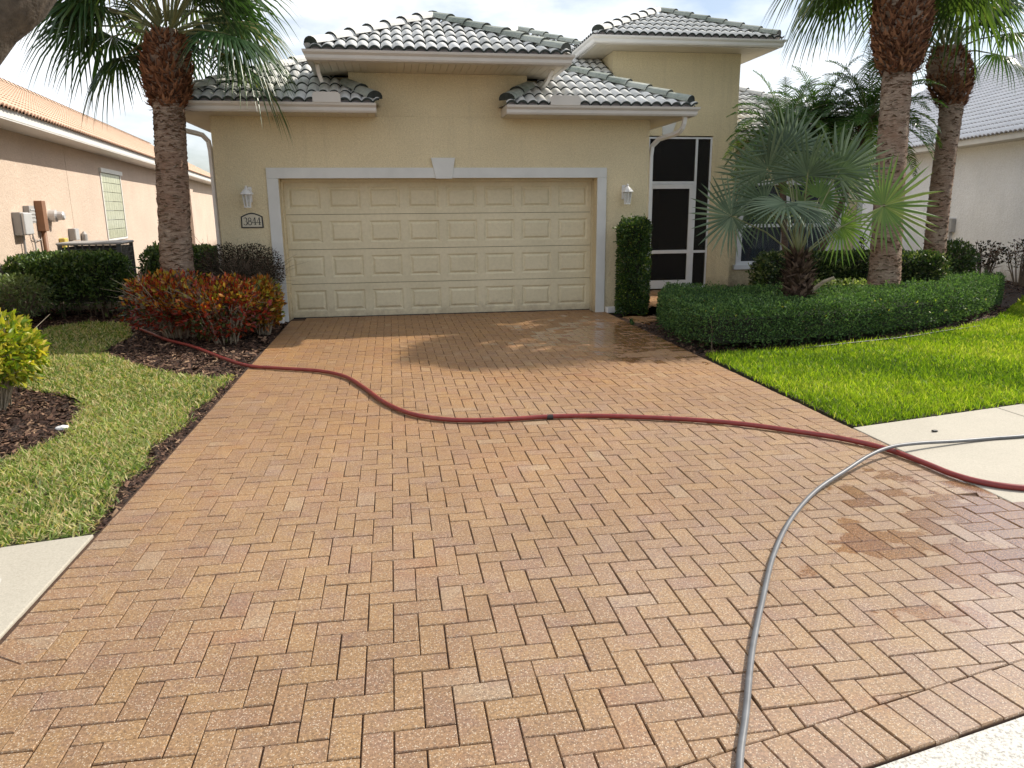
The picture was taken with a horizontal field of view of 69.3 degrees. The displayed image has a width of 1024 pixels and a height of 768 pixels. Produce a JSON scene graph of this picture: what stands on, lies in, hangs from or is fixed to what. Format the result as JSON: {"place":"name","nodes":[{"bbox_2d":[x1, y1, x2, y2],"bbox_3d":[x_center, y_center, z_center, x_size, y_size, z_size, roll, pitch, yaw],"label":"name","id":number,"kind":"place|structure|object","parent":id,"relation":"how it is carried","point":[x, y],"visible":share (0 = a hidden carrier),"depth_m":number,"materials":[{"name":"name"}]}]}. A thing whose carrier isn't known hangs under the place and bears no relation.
{"place":"outdoors","nodes":[
{"label":"outdoors","id":0,"kind":"place"},
{"bbox_2d":[0,535,94,638],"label":"sidewalk","id":1,"kind":"structure","parent":0,"point":[30,573],"depth_m":3.51,"materials":[{"name":"concrete"}]},
{"bbox_2d":[0,319,237,547],"bbox_3d":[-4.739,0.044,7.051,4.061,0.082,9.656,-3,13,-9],"label":"grass","id":2,"kind":"structure","parent":0,"point":[62,359],"depth_m":5.75,"materials":[{"name":"green plant"}]},
{"bbox_2d":[0,244,1023,536],"bbox_3d":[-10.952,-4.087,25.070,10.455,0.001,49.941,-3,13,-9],"label":"mulch bed","id":3,"kind":"object","parent":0,"point":[15,428],"depth_m":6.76,"materials":[{"name":"brown wood"}]},
{"bbox_2d":[0,307,51,410],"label":"yellow shrub","id":4,"kind":"object","parent":3,"relation":"on","point":[23,350],"visible":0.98,"depth_m":6.38,"materials":[{"name":"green plant"}]},
{"bbox_2d":[0,0,57,64],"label":"oak tree","id":5,"kind":"object","parent":3,"relation":"on","point":[20,20],"visible":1,"depth_m":5.03,"materials":[{"name":"brown plant"}]},
{"bbox_2d":[0,271,59,321],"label":"open shrub","id":6,"kind":"object","parent":3,"relation":"on","point":[31,297],"visible":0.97,"depth_m":11.18,"materials":[{"name":"green plant"}]},
{"bbox_2d":[55,425,68,430],"bbox_3d":[-3.544,0.350,5.833,0.110,0.047,0.060,-3,13,-9],"label":"stone","id":7,"kind":"object","parent":3,"relation":"on","point":[61,427],"visible":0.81,"depth_m":5.82,"materials":[{"name":"white stone"}]},
{"bbox_2d":[0,247,137,318],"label":"hedge","id":8,"kind":"object","parent":3,"relation":"on","point":[77,276],"visible":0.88,"depth_m":11.75,"materials":[{"name":"green plant"}]},
{"bbox_2d":[56,240,146,310],"bbox_3d":[-7.521,-2.010,13.555,1.200,1.175,1.200,-4,14,-15],"label":"air conditioner","id":9,"kind":"object","parent":3,"relation":"on","point":[125,249],"visible":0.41,"depth_m":13.12,"materials":[{"name":"metal"}]},
{"bbox_2d":[15,0,302,338],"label":"cabbage palm","id":10,"kind":"object","parent":3,"relation":"on","point":[162,59],"visible":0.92,"depth_m":9.75,"materials":[{"name":"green plant"}]},
{"bbox_2d":[105,263,232,339],"bbox_3d":[-4.543,-1.127,9.978,1.772,1.058,1.081,-3,13,-9],"label":"croton shrub","id":11,"kind":"object","parent":3,"relation":"on","point":[153,288],"visible":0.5,"depth_m":9.71,"materials":[{"name":"red plant"}]},
{"bbox_2d":[135,240,218,301],"bbox_3d":[-5.762,-2.024,13.481,2.179,1.214,1.359,2,14,12],"label":"hedge","id":12,"kind":"object","parent":3,"relation":"on","point":[152,252],"visible":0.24,"depth_m":13.01,"materials":[{"name":"green plant"}]},
{"bbox_2d":[168,270,276,344],"bbox_3d":[-3.719,-0.999,9.571,1.293,0.980,1.088,-3,13,-9],"label":"croton shrub","id":13,"kind":"object","parent":3,"relation":"on","point":[214,296],"visible":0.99,"depth_m":9.40,"materials":[{"name":"red plant"}]},
{"bbox_2d":[191,232,304,326],"bbox_3d":[-3.891,-1.568,10.754,1.843,1.543,1.031,-3,13,-9],"label":"twiggy shrub","id":14,"kind":"object","parent":3,"relation":"on","point":[247,269],"visible":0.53,"depth_m":10.61,"materials":[{"name":"brown plant"}]},
{"bbox_2d":[236,272,286,335],"bbox_3d":[-3.447,-1.096,10.168,0.698,0.887,0.850,-3,13,-9],"label":"croton shrub","id":15,"kind":"object","parent":3,"relation":"on","point":[265,286],"visible":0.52,"depth_m":10.07,"materials":[{"name":"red plant"}]},
{"bbox_2d":[0,290,1023,767],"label":"driveway","id":16,"kind":"structure","parent":0,"point":[276,568],"depth_m":3.36,"materials":[{"name":"brick"}]},
{"bbox_2d":[139,328,1023,490],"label":"hose","id":17,"kind":"object","parent":16,"relation":"on","point":[974,480],"visible":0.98,"depth_m":5.87,"materials":[{"name":"red rubber"}]},
{"bbox_2d":[735,434,1023,767],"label":"hose","id":18,"kind":"object","parent":16,"relation":"on","point":[740,750],"visible":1,"depth_m":3.32,"materials":[{"name":"grey rubber"}]},
{"bbox_2d":[0,0,1023,219],"label":"sky","id":19,"kind":"structure","parent":0,"point":[576,19],"materials":[{"name":"white"}]},
{"bbox_2d":[617,306,660,326],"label":"entry walk","id":20,"kind":"structure","parent":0,"point":[651,310],"depth_m":11.79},
{"bbox_2d":[591,280,1023,417],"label":"mulch bed","id":21,"kind":"object","parent":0,"point":[1013,299],"depth_m":9.91,"materials":[{"name":"brown wood"}]},
{"bbox_2d":[612,213,652,315],"bbox_3d":[1.888,-1.868,11.650,0.656,1.614,0.631,-3,13,-9],"label":"column shrub","id":22,"kind":"object","parent":21,"relation":"on","point":[632,292],"visible":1,"depth_m":11.53,"materials":[{"name":"green plant"}]},
{"bbox_2d":[722,70,852,251],"bbox_3d":[4.781,-3.452,13.119,2.173,4.011,2.116,-3,13,-9],"label":"date palm","id":23,"kind":"object","parent":21,"relation":"on","point":[775,104],"visible":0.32,"depth_m":12.71,"materials":[{"name":"green plant"}]},
{"bbox_2d":[755,55,874,248],"bbox_3d":[5.447,-3.626,13.393,2.037,4.212,2.247,10,17,38],"label":"date palm","id":24,"kind":"object","parent":21,"relation":"on","point":[822,98],"visible":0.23,"depth_m":12.79,"materials":[{"name":"green plant"}]},
{"bbox_2d":[691,102,941,340],"bbox_3d":[3.696,-2.155,9.670,3.221,3.089,2.071,-3,13,-9],"label":"fan palm","id":25,"kind":"object","parent":21,"relation":"on","point":[842,165],"visible":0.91,"depth_m":9.32,"materials":[{"name":"green plant"}]},
{"bbox_2d":[655,267,1006,349],"bbox_3d":[5.233,-1.202,10.714,7.134,0.693,2.833,-4,14,-16],"label":"hedge","id":26,"kind":"object","parent":21,"relation":"on","point":[859,308],"visible":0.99,"depth_m":9.43,"materials":[{"name":"green plant"}]},
{"bbox_2d":[705,298,1023,318],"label":"weed","id":27,"kind":"object","parent":26,"relation":"in","point":[879,315],"visible":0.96,"depth_m":9.31,"materials":[{"name":"plant"}]},
{"bbox_2d":[812,276,866,289],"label":"ground plants","id":28,"kind":"object","parent":21,"relation":"on","point":[832,282],"visible":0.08,"depth_m":11.69,"materials":[{"name":"green plant"}]},
{"bbox_2d":[745,247,954,288],"bbox_3d":[5.589,-1.796,12.423,3.252,1.057,0.951,-1,13,-2],"label":"hedge","id":29,"kind":"object","parent":21,"relation":"on","point":[927,264],"visible":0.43,"depth_m":12.11,"materials":[{"name":"green plant"}]},
{"bbox_2d":[797,45,948,250],"bbox_3d":[5.999,-3.616,12.823,2.426,4.446,2.443,-9,16,-33],"label":"date palm","id":30,"kind":"object","parent":21,"relation":"on","point":[869,107],"visible":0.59,"depth_m":12.32,"materials":[{"name":"green plant"}]},
{"bbox_2d":[758,0,1023,286],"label":"cabbage palm","id":31,"kind":"object","parent":21,"relation":"on","point":[900,32],"visible":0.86,"depth_m":10.99,"materials":[{"name":"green plant"}]},
{"bbox_2d":[848,0,1023,274],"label":"cabbage palm","id":32,"kind":"object","parent":21,"relation":"on","point":[953,96],"visible":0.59,"depth_m":12.84,"materials":[{"name":"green plant"}]},
{"bbox_2d":[945,237,980,274],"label":"bush","id":33,"kind":"object","parent":21,"relation":"on","point":[965,261],"visible":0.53,"depth_m":15.18,"materials":[{"name":"green plant"}]},
{"bbox_2d":[971,240,1007,275],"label":"bare shrub","id":34,"kind":"object","parent":21,"relation":"on","point":[992,261],"visible":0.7,"depth_m":15.53,"materials":[{"name":"brown plant"}]},
{"bbox_2d":[998,239,1023,285],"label":"bare shrub","id":35,"kind":"object","parent":21,"relation":"on","point":[1021,277],"visible":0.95,"depth_m":15.74,"materials":[{"name":"brown plant"}]},
{"bbox_2d":[859,230,867,247],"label":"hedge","id":36,"kind":"object","parent":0,"point":[861,244],"visible":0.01,"depth_m":21.44,"materials":[{"name":"green plant"}]},
{"bbox_2d":[705,295,1023,427],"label":"lawn ground","id":37,"kind":"structure","parent":0,"point":[796,399],"depth_m":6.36,"materials":[{"name":"green plant"}]},
{"bbox_2d":[800,324,983,348],"bbox_3d":[5.060,-0.611,9.518,3.830,0.049,0.187,-8,15,-28],"label":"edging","id":38,"kind":"object","parent":37,"relation":"on","point":[879,339],"visible":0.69,"depth_m":9.15,"materials":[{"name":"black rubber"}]},
{"bbox_2d":[853,404,1023,502],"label":"sidewalk","id":39,"kind":"structure","parent":0,"point":[1001,460],"depth_m":5.29,"materials":[{"name":"concrete"}]},
{"label":"ground","id":40,"kind":"structure","parent":0,"visible":0},
{"bbox_2d":[0,78,216,313],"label":"house","id":41,"kind":"structure","parent":40,"relation":"on","point":[54,155],"depth_m":16.32,"materials":[{"name":"beige paint"}]},
{"bbox_2d":[11,212,35,311],"bbox_3d":[-8.259,-2.073,12.684,0.179,1.691,0.400,-4,14,-15],"label":"telephone box","id":42,"kind":"object","parent":41,"relation":"attached to","point":[23,224],"visible":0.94,"depth_m":12.39,"materials":[{"name":"grey plastic"}]},
{"bbox_2d":[23,206,43,302],"bbox_3d":[-8.472,-2.299,13.302,0.111,1.750,0.631,-4,14,-15],"label":"cable box","id":43,"kind":"object","parent":41,"relation":"attached to","point":[29,209],"visible":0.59,"depth_m":12.98,"materials":[{"name":"grey plastic"}]},
{"bbox_2d":[34,201,55,303],"bbox_3d":[-8.561,-2.411,13.649,0.129,1.871,0.200,-4,14,-15],"label":"meter riser","id":44,"kind":"object","parent":41,"relation":"attached to","point":[41,217],"visible":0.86,"depth_m":13.45,"materials":[{"name":"brown paint"}]},
{"bbox_2d":[47,210,65,221],"bbox_3d":[-8.679,-3.210,14.143,0.260,0.230,0.230,-4,14,-15],"label":"electric meter","id":45,"kind":"object","parent":41,"relation":"attached to","point":[54,215],"visible":0.99,"depth_m":14.07,"materials":[{"name":"grey metal"}]},
{"bbox_2d":[59,238,67,247],"bbox_3d":[-8.864,-2.778,14.671,0.109,0.220,0.240,-4,14,-15],"label":"disconnect box","id":46,"kind":"object","parent":41,"relation":"attached to","point":[63,240],"visible":0.45,"depth_m":14.56,"materials":[{"name":"yellow plastic"}]},
{"bbox_2d":[68,228,79,240],"bbox_3d":[-9.036,-3.088,15.295,0.134,0.240,0.280,-4,14,-15],"label":"switch box","id":47,"kind":"object","parent":41,"relation":"attached to","point":[73,233],"visible":1,"depth_m":15.18,"materials":[{"name":"grey plastic"}]},
{"bbox_2d":[81,231,87,240],"bbox_3d":[-9.239,-3.194,16.012,0.119,0.200,0.119,-4,14,-15],"label":"vent pipe","id":48,"kind":"object","parent":41,"relation":"attached to","point":[84,236],"visible":1,"depth_m":15.97,"materials":[{"name":"grey plastic"}]},
{"bbox_2d":[98,167,127,239],"bbox_3d":[-10.180,-4.558,18.890,0.180,1.730,2.200,-4,14,-15],"label":"window","id":49,"kind":"structure","parent":41,"relation":"in","point":[110,180],"depth_m":18.84,"materials":[{"name":"white paint"}]},
{"bbox_2d":[185,7,877,323],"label":"house","id":50,"kind":"structure","parent":40,"relation":"on","point":[428,163],"depth_m":11.57,"materials":[{"name":"yellow paint"}]},
{"bbox_2d":[240,185,252,207],"bbox_3d":[-3.852,-2.727,10.787,0.192,0.312,0.255,-3,13,-9],"label":"wall lantern","id":51,"kind":"object","parent":50,"relation":"attached to","point":[246,191],"depth_m":10.74,"materials":[{"name":"white metal"}]},
{"bbox_2d":[241,213,263,227],"bbox_3d":[-3.851,-2.424,10.979,0.320,0.221,0.022,-3,13,-9],"label":"house number plaque","id":52,"kind":"object","parent":50,"relation":"attached to","point":[251,220],"visible":1,"depth_m":10.97,"materials":[{"name":"white paint"}]},
{"bbox_2d":[283,181,590,318],"bbox_3d":[-1.094,-2.157,11.840,4.817,2.095,0.062,-3,13,-9],"label":"garage door","id":53,"kind":"structure","parent":50,"relation":"in","point":[365,248],"depth_m":11.80,"materials":[{"name":"paint"}]},
{"bbox_2d":[621,184,632,203],"bbox_3d":[1.806,-2.986,11.653,0.192,0.312,0.255,-3,13,-9],"label":"wall lantern","id":54,"kind":"object","parent":50,"relation":"attached to","point":[626,189],"depth_m":11.62,"materials":[{"name":"white metal"}]},
{"bbox_2d":[649,184,693,288],"bbox_3d":[3.226,-2.998,15.134,0.950,2.090,0.075,-3,13,-9],"label":"screen door","id":55,"kind":"structure","parent":50,"relation":"in","point":[672,204],"depth_m":15.14,"materials":[{"name":"white metal"}]},
{"bbox_2d":[732,180,834,269],"bbox_3d":[5.935,-3.460,16.118,2.320,1.870,0.160,-3,13,-9],"label":"window","id":56,"kind":"structure","parent":50,"relation":"in","point":[739,264],"depth_m":16.09,"materials":[{"name":"white metal"}]},
{"bbox_2d":[859,51,1023,281],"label":"house","id":57,"kind":"structure","parent":40,"relation":"on","point":[987,200],"depth_m":18.09,"materials":[{"name":"white paint"}]},
{"bbox_2d":[947,218,955,244],"bbox_3d":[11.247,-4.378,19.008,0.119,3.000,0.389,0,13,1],"label":"electrical box","id":58,"kind":"object","parent":57,"relation":"attached to","point":[952,224],"visible":0.52,"depth_m":18.91,"materials":[{"name":"grey plastic"}]},
{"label":"street","id":59,"kind":"structure","parent":0,"visible":0},
{"bbox_2d":[876,716,1023,767],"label":"street gutter","id":60,"kind":"object","parent":59,"relation":"on","point":[1000,746],"depth_m":2.31,"materials":[{"name":"concrete"}]}
]}

